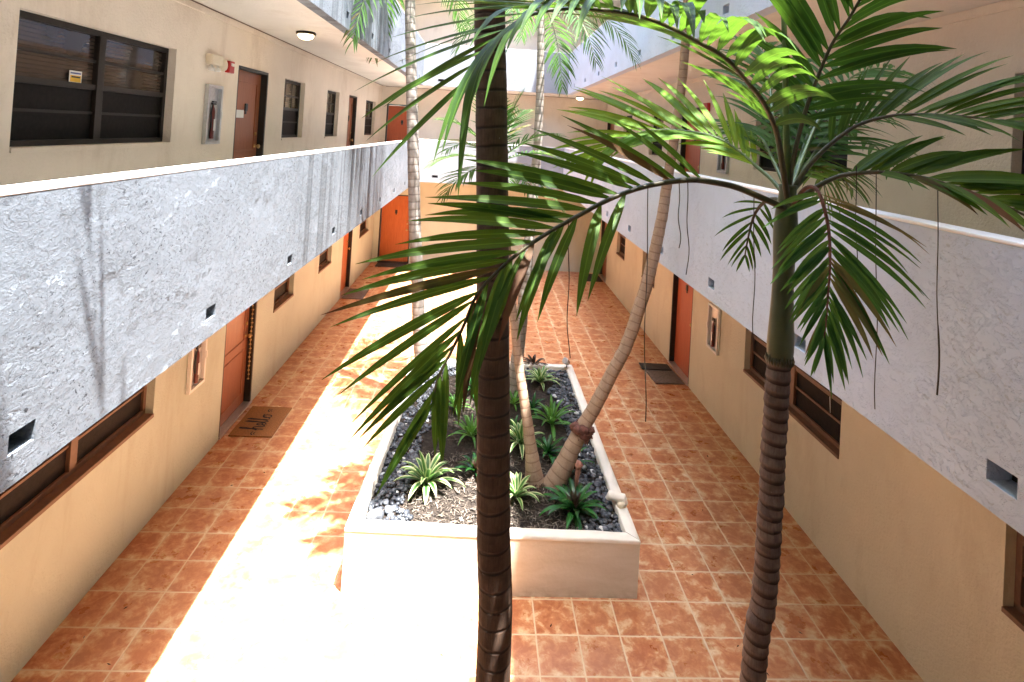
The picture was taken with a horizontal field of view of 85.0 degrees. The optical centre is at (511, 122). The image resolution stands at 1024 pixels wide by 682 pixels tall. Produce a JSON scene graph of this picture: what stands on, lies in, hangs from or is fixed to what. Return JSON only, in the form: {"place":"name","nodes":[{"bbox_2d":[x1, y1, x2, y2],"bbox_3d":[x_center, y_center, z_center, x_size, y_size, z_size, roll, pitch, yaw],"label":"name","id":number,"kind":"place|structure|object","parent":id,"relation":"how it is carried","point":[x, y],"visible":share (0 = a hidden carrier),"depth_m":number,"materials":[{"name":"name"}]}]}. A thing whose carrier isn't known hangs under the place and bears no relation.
{"place":"outdoors","nodes":[
{"label":"outdoors","id":0,"kind":"place"},
{"bbox_2d":[83,455,801,679],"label":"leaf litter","id":1,"kind":"object","parent":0,"point":[431,671],"visible":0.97,"depth_m":4.26,"materials":[{"name":"brown plant"}]},
{"bbox_2d":[11,262,923,681],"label":"courtyard floor","id":2,"kind":"structure","parent":0,"point":[231,556],"depth_m":5.07,"materials":[{"name":"tile"}]},
{"bbox_2d":[228,406,291,437],"bbox_3d":[-3.329,3.968,7.430,0.540,0.018,0.750,4,-1,-3],"label":"doormat","id":3,"kind":"object","parent":2,"relation":"on","point":[262,421],"visible":1,"depth_m":7.38,"materials":[{"name":"brown fabric"}]},
{"bbox_2d":[342,288,368,299],"bbox_3d":[-3.695,4.050,13.223,0.470,0.017,0.800,4,-1,-3],"label":"doormat","id":4,"kind":"object","parent":2,"relation":"on","point":[360,295],"visible":0.81,"depth_m":13.11,"materials":[{"name":"brown fabric"}]},
{"bbox_2d":[375,262,406,267],"bbox_3d":[-3.497,4.112,16.146,0.840,0.021,0.480,4,-1,-3],"label":"doormat","id":5,"kind":"object","parent":2,"relation":"on","point":[386,264],"visible":0.9,"depth_m":16.12,"materials":[{"name":"fabric"}]},
{"bbox_2d":[341,358,640,598],"bbox_3d":[-0.262,3.869,6.744,2.591,0.563,3.758,4,-1,-3],"label":"planter box","id":6,"kind":"object","parent":2,"relation":"on","point":[394,557],"visible":0.56,"depth_m":4.89,"materials":[{"name":"paint"}]},
{"bbox_2d":[366,367,619,530],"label":"planter soil","id":7,"kind":"structure","parent":6,"relation":"in","point":[465,445],"depth_m":6.11,"materials":[{"name":"brown soil"}]},
{"bbox_2d":[365,508,383,519],"bbox_3d":[-1.252,3.592,5.097,0.161,0.122,0.153,4,-1,-3],"label":"planter rock","id":8,"kind":"object","parent":7,"relation":"on","point":[376,514],"visible":0.71,"depth_m":5.07,"materials":[{"name":"white stone"}]},
{"bbox_2d":[341,0,507,357],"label":"palm tree","id":9,"kind":"object","parent":7,"relation":"on","point":[418,307],"visible":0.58,"depth_m":8.26,"materials":[{"name":"grey plant"}]},
{"bbox_2d":[394,450,463,504],"bbox_3d":[-0.837,3.523,5.638,0.632,0.336,0.661,4,-1,-39],"label":"bromeliad","id":10,"kind":"object","parent":7,"relation":"on","point":[426,473],"visible":0.98,"depth_m":5.62,"materials":[{"name":"green plant"}]},
{"bbox_2d":[447,413,476,445],"bbox_3d":[-0.483,3.582,6.537,0.567,0.229,0.655,4,-1,-3],"label":"bromeliad","id":11,"kind":"object","parent":7,"relation":"on","point":[470,428],"visible":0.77,"depth_m":6.56,"materials":[{"name":"green plant"}]},
{"bbox_2d":[449,393,474,412],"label":"bromeliad","id":12,"kind":"object","parent":7,"relation":"on","point":[451,398],"visible":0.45,"depth_m":7.20,"materials":[{"name":"green plant"}]},
{"bbox_2d":[454,453,476,475],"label":"bromeliad","id":13,"kind":"object","parent":7,"relation":"on","point":[473,467],"visible":0.54,"depth_m":5.89,"materials":[{"name":"green plant"}]},
{"bbox_2d":[383,450,601,529],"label":"bark mulch","id":14,"kind":"object","parent":7,"relation":"on","point":[465,508],"visible":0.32,"depth_m":5.31,"materials":[{"name":"brown wood"}]},
{"bbox_2d":[364,365,621,531],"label":"pebbles","id":15,"kind":"object","parent":7,"relation":"on","point":[560,392],"visible":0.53,"depth_m":5.93,"materials":[{"name":"grey gravel"}]},
{"bbox_2d":[421,89,568,488],"bbox_3d":[-0.212,1.663,6.473,1.840,4.199,1.890,4,-1,-3],"label":"palm tree","id":16,"kind":"object","parent":7,"relation":"on","point":[533,469],"visible":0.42,"depth_m":5.96,"materials":[{"name":"beige plant"}]},
{"bbox_2d":[510,415,521,427],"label":"bromeliad","id":17,"kind":"object","parent":7,"relation":"on","point":[519,421],"visible":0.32,"depth_m":6.80,"materials":[{"name":"green plant"}]},
{"bbox_2d":[510,390,530,408],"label":"bromeliad","id":18,"kind":"object","parent":7,"relation":"on","point":[514,400],"visible":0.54,"depth_m":7.40,"materials":[{"name":"green plant"}]},
{"bbox_2d":[510,419,544,459],"bbox_3d":[0.116,3.588,6.441,0.616,0.335,0.600,4,-1,-28],"label":"bromeliad","id":19,"kind":"object","parent":7,"relation":"on","point":[516,435],"visible":0.64,"depth_m":6.42,"materials":[{"name":"green plant"}]},
{"bbox_2d":[510,471,545,509],"bbox_3d":[0.067,3.603,5.519,0.569,0.193,0.486,4,-1,-3],"label":"bromeliad","id":20,"kind":"object","parent":7,"relation":"on","point":[517,489],"visible":0.79,"depth_m":5.53,"materials":[{"name":"green plant"}]},
{"bbox_2d":[518,392,544,415],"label":"bromeliad","id":21,"kind":"object","parent":7,"relation":"on","point":[533,403],"visible":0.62,"depth_m":7.31,"materials":[{"name":"green plant"}]},
{"bbox_2d":[523,354,547,371],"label":"bromeliad","id":22,"kind":"object","parent":7,"relation":"on","point":[530,359],"visible":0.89,"depth_m":8.61,"materials":[{"name":"red plant"}]},
{"bbox_2d":[525,366,559,390],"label":"bromeliad","id":23,"kind":"object","parent":7,"relation":"on","point":[540,375],"visible":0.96,"depth_m":8.10,"materials":[{"name":"green plant"}]},
{"bbox_2d":[449,0,641,398],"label":"palm tree","id":24,"kind":"object","parent":7,"relation":"on","point":[541,62],"visible":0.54,"depth_m":7.82,"materials":[{"name":"green plant"}]},
{"bbox_2d":[536,434,564,464],"bbox_3d":[0.403,3.642,6.326,0.566,0.238,0.437,3,-1,41],"label":"bromeliad","id":25,"kind":"object","parent":7,"relation":"on","point":[547,446],"visible":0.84,"depth_m":6.32,"materials":[{"name":"green plant"}]},
{"bbox_2d":[531,395,576,440],"bbox_3d":[0.505,3.654,6.978,0.740,0.408,0.652,3,-1,42],"label":"bromeliad","id":26,"kind":"object","parent":7,"relation":"on","point":[551,413],"visible":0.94,"depth_m":6.95,"materials":[{"name":"green plant"}]},
{"bbox_2d":[539,477,605,529],"bbox_3d":[0.576,3.706,5.373,0.679,0.376,0.736,4,-1,-35],"label":"bromeliad","id":27,"kind":"object","parent":7,"relation":"on","point":[572,499],"visible":0.98,"depth_m":5.35,"materials":[{"name":"green plant"}]},
{"bbox_2d":[549,447,595,471],"bbox_3d":[0.616,3.638,6.139,0.491,0.212,0.426,2,-1,45],"label":"bromeliad","id":28,"kind":"object","parent":7,"relation":"on","point":[557,454],"visible":0.19,"depth_m":6.14,"materials":[{"name":"green plant"}]},
{"bbox_2d":[575,460,582,489],"bbox_3d":[0.667,3.584,5.649,0.077,0.329,0.076,3,-1,42],"label":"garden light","id":29,"kind":"object","parent":7,"relation":"on","point":[578,465],"visible":0.88,"depth_m":5.64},
{"bbox_2d":[543,0,689,490],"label":"palm tree","id":30,"kind":"object","parent":7,"relation":"on","point":[579,436],"visible":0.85,"depth_m":5.88,"materials":[{"name":"beige plant"}]},
{"bbox_2d":[562,357,569,367],"bbox_3d":[0.833,3.669,8.545,0.094,0.161,0.143,3,-1,38],"label":"garden spotlight","id":31,"kind":"object","parent":6,"relation":"on","point":[565,361],"visible":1,"depth_m":8.51,"materials":[{"name":"white plastic"}]},
{"bbox_2d":[605,490,627,507],"bbox_3d":[1.020,3.671,5.440,0.212,0.139,0.130,3,-1,32],"label":"uplight","id":32,"kind":"object","parent":6,"relation":"attached to","point":[619,498],"visible":1,"depth_m":5.41,"materials":[{"name":"paint"}]},
{"bbox_2d":[474,4,511,681],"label":"palm tree","id":33,"kind":"object","parent":2,"relation":"on","point":[494,644],"visible":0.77,"depth_m":2.18,"materials":[{"name":"brown plant"}]},
{"bbox_2d":[0,0,1023,681],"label":"apartment building","id":34,"kind":"structure","parent":2,"relation":"on","point":[148,240],"depth_m":4.60,"materials":[{"name":"yellow paint"}]},
{"bbox_2d":[0,384,153,549],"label":"window","id":35,"kind":"structure","parent":34,"relation":"in","point":[24,501],"depth_m":4.43,"materials":[{"name":"brown paint"}]},
{"bbox_2d":[9,10,170,152],"bbox_3d":[-3.344,-0.277,4.553,0.157,0.970,1.900,4,-1,-3],"label":"window","id":36,"kind":"structure","parent":34,"relation":"in","point":[118,101],"depth_m":4.38,"materials":[{"name":"black glass"}]},
{"bbox_2d":[69,70,81,82],"bbox_3d":[-3.348,-0.339,4.283,0.004,0.115,0.130,4,-1,-3],"label":"window sticker","id":37,"kind":"object","parent":36,"relation":"attached to","point":[75,76],"depth_m":4.28,"materials":[{"name":"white paper"}]},
{"bbox_2d":[186,338,207,394],"bbox_3d":[-3.510,2.644,6.243,0.055,0.640,0.340,4,-1,-3],"label":"fire extinguisher cabinet","id":38,"kind":"object","parent":34,"relation":"attached to","point":[196,367],"visible":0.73,"depth_m":6.22,"materials":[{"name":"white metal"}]},
{"bbox_2d":[201,84,223,143],"bbox_3d":[-3.343,-0.091,6.252,0.055,0.660,0.340,4,-1,-3],"label":"fire extinguisher cabinet","id":39,"kind":"object","parent":34,"relation":"attached to","point":[212,116],"visible":1,"depth_m":6.24,"materials":[{"name":"metal"}]},
{"bbox_2d":[206,53,223,71],"bbox_3d":[-3.292,-0.660,6.183,0.079,0.180,0.260,4,-1,-3],"label":"emergency light","id":40,"kind":"object","parent":34,"relation":"attached to","point":[214,60],"visible":1,"depth_m":6.11,"materials":[{"name":"beige plastic"}]},
{"bbox_2d":[219,59,227,70],"bbox_3d":[-3.317,-0.662,6.432,0.055,0.144,0.144,4,-1,-3],"label":"alarm bell","id":41,"kind":"object","parent":34,"relation":"attached to","point":[224,67],"visible":0.81,"depth_m":6.41,"materials":[{"name":"beige plastic"}]},
{"bbox_2d":[225,61,234,73],"bbox_3d":[-3.319,-0.655,6.585,0.066,0.140,0.135,4,-1,-3],"label":"fire alarm","id":42,"kind":"object","parent":34,"relation":"attached to","point":[231,66],"visible":0.91,"depth_m":6.55,"materials":[{"name":"red plastic"}]},
{"bbox_2d":[218,302,256,439],"bbox_3d":[-3.678,2.951,7.447,0.160,2.006,0.968,4,-1,-3],"label":"door","id":43,"kind":"structure","parent":34,"relation":"in","point":[236,389],"depth_m":7.58,"materials":[{"name":"brown wood"}]},
{"bbox_2d":[247,305,253,379],"bbox_3d":[-3.646,2.775,7.832,0.040,1.646,0.032,4,-1,-3],"label":"bead garland","id":44,"kind":"object","parent":34,"relation":"hanging from","point":[249,361],"visible":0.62,"depth_m":7.82,"materials":[{"name":"gold metal"}]},
{"bbox_2d":[232,65,268,159],"bbox_3d":[-3.510,0.294,7.345,0.160,2.006,0.968,4,-1,-3],"label":"door","id":45,"kind":"structure","parent":34,"relation":"in","point":[252,87],"depth_m":7.52,"materials":[{"name":"brown wood"}]},
{"bbox_2d":[236,110,243,117],"bbox_3d":[-3.502,-0.114,7.166,0.006,0.100,0.260,4,-1,-3],"label":"door notice","id":46,"kind":"object","parent":45,"relation":"attached to","point":[239,113],"depth_m":7.18,"materials":[{"name":"white paper"}]},
{"bbox_2d":[273,277,293,312],"bbox_3d":[-3.732,2.445,9.039,0.157,0.970,0.940,4,-1,-3],"label":"window","id":47,"kind":"structure","parent":34,"relation":"in","point":[281,294],"depth_m":9.14,"materials":[{"name":"brown paint"}]},
{"bbox_2d":[281,79,301,139],"bbox_3d":[-3.565,-0.212,8.957,0.157,0.970,1.000,4,-1,-3],"label":"window","id":48,"kind":"structure","parent":34,"relation":"in","point":[289,121],"depth_m":9.09,"materials":[{"name":"black glass"}]},
{"bbox_2d":[296,31,315,39],"bbox_3d":[-2.698,-1.133,7.311,0.250,0.102,0.250,4,-1,-3],"label":"ceiling light","id":49,"kind":"object","parent":34,"relation":"attached to","point":[306,35],"visible":1,"depth_m":7.24,"materials":[{"name":"white glass"}]},
{"bbox_2d":[318,248,330,273],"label":"window","id":50,"kind":"structure","parent":34,"relation":"in","point":[323,263],"depth_m":11.53,"materials":[{"name":"brown paint"}]},
{"bbox_2d":[325,90,336,137],"bbox_3d":[-3.679,-0.178,11.233,0.157,0.970,0.940,4,-1,-3],"label":"window","id":51,"kind":"structure","parent":34,"relation":"in","point":[331,96],"depth_m":11.43,"materials":[{"name":"black glass"}]},
{"bbox_2d":[340,230,352,298],"bbox_3d":[-3.971,3.037,13.264,0.160,2.006,0.918,4,-1,-3],"label":"door","id":52,"kind":"structure","parent":34,"relation":"in","point":[347,242],"depth_m":13.59,"materials":[{"name":"orange wood"}]},
{"bbox_2d":[346,95,356,146],"bbox_3d":[-3.790,0.377,12.922,0.160,2.006,0.798,4,-1,-3],"label":"door","id":53,"kind":"structure","parent":34,"relation":"in","point":[352,99],"depth_m":13.26,"materials":[{"name":"brown wood"}]},
{"bbox_2d":[359,220,368,238],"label":"window","id":54,"kind":"structure","parent":34,"relation":"in","point":[363,230],"depth_m":15.31,"materials":[{"name":"brown paint"}]},
{"bbox_2d":[364,100,373,136],"bbox_3d":[-3.866,-0.123,14.953,0.157,0.970,1.290,4,-1,-3],"label":"window","id":55,"kind":"structure","parent":34,"relation":"in","point":[369,105],"depth_m":15.19,"materials":[{"name":"black glass"}]},
{"bbox_2d":[377,195,409,263],"bbox_3d":[-3.454,3.126,16.513,0.918,2.006,0.160,4,-1,-3],"label":"door","id":56,"kind":"structure","parent":34,"relation":"in","point":[394,217],"depth_m":16.54,"materials":[{"name":"orange wood"}]},
{"bbox_2d":[385,104,406,141],"bbox_3d":[-3.293,0.472,16.560,0.918,2.006,0.160,4,-1,-3],"label":"door","id":57,"kind":"structure","parent":34,"relation":"in","point":[396,130],"depth_m":16.59,"materials":[{"name":"orange wood"}]},
{"bbox_2d":[599,220,606,281],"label":"door","id":58,"kind":"structure","parent":34,"relation":"in","point":[602,273],"depth_m":16.39,"materials":[{"name":"brown wood"}]},
{"bbox_2d":[606,123,613,155],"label":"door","id":59,"kind":"structure","parent":34,"relation":"in","point":[610,126],"depth_m":16.57,"materials":[{"name":"brown wood"}]},
{"bbox_2d":[616,233,625,259],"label":"window","id":60,"kind":"structure","parent":34,"relation":"in","point":[621,253],"depth_m":14.39,"materials":[{"name":"brown paint"}]},
{"bbox_2d":[648,116,663,157],"bbox_3d":[3.127,0.246,11.874,0.157,0.970,0.950,4,-1,-3],"label":"window","id":61,"kind":"structure","parent":34,"relation":"in","point":[657,144],"depth_m":12.06,"materials":[{"name":"black glass"}]},
{"bbox_2d":[667,274,693,385],"bbox_3d":[3.028,3.400,9.815,0.160,2.006,0.998,4,-1,-3],"label":"door","id":62,"kind":"structure","parent":34,"relation":"in","point":[682,295],"depth_m":9.99,"materials":[{"name":"orange wood"}]},
{"bbox_2d":[680,107,702,173],"bbox_3d":[3.189,0.745,9.872,0.160,2.006,0.978,4,-1,-3],"label":"door","id":63,"kind":"structure","parent":34,"relation":"in","point":[691,153],"depth_m":10.06,"materials":[{"name":"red wood"}]},
{"bbox_2d":[703,103,710,110],"bbox_3d":[3.189,-0.254,9.176,0.066,0.140,0.200,4,-1,-3],"label":"fire alarm","id":64,"kind":"object","parent":34,"relation":"attached to","point":[707,105],"visible":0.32,"depth_m":9.08,"materials":[{"name":"red plastic"}]},
{"bbox_2d":[706,302,720,355],"bbox_3d":[3.027,3.094,8.408,0.055,0.670,0.380,4,-1,-3],"label":"fire extinguisher cabinet","id":65,"kind":"object","parent":34,"relation":"attached to","point":[713,324],"visible":1,"depth_m":8.39,"materials":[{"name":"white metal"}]},
{"bbox_2d":[716,128,729,173],"bbox_3d":[3.190,0.424,8.435,0.055,0.680,0.340,4,-1,-3],"label":"fire extinguisher cabinet","id":66,"kind":"object","parent":34,"relation":"attached to","point":[723,164],"visible":0.48,"depth_m":8.42,"materials":[{"name":"metal"}]},
{"bbox_2d":[743,332,841,458],"bbox_3d":[3.236,2.821,6.460,0.157,0.970,2.040,4,-1,-3],"label":"window","id":67,"kind":"structure","parent":34,"relation":"in","point":[811,404],"depth_m":6.10,"materials":[{"name":"brown glass"}]},
{"bbox_2d":[753,102,848,185],"bbox_3d":[3.394,0.167,6.572,0.157,0.970,1.970,4,-1,-3],"label":"window","id":68,"kind":"structure","parent":34,"relation":"in","point":[766,164],"depth_m":7.00,"materials":[{"name":"black glass"}]},
{"bbox_2d":[1001,532,1023,631],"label":"window","id":69,"kind":"structure","parent":34,"relation":"in","point":[1015,613],"depth_m":3.70,"materials":[{"name":"brown paint"}]},
{"bbox_2d":[1012,131,1023,212],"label":"window","id":70,"kind":"structure","parent":34,"relation":"in","point":[1022,168],"depth_m":3.86,"materials":[{"name":"brown metal"}]},
{"bbox_2d":[587,274,602,281],"bbox_3d":[2.272,4.462,16.090,0.540,0.017,0.800,4,-1,-3],"label":"doormat","id":71,"kind":"object","parent":2,"relation":"on","point":[590,278],"visible":0.38,"depth_m":15.94,"materials":[{"name":"fabric"}]},
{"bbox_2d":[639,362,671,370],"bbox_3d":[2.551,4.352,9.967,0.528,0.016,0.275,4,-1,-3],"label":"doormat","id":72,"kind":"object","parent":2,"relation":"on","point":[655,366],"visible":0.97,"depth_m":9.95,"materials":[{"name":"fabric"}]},
{"bbox_2d":[644,368,684,384],"bbox_3d":[2.617,4.368,9.635,0.500,0.017,0.610,4,-1,-6],"label":"doormat","id":73,"kind":"object","parent":2,"relation":"on","point":[663,377],"visible":0.96,"depth_m":9.57,"materials":[{"name":"brown fabric"}]},
{"bbox_2d":[322,0,1023,681],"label":"palm tree","id":74,"kind":"object","parent":2,"relation":"on","point":[796,98],"visible":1,"depth_m":2.00,"materials":[{"name":"green plant"}]}
]}

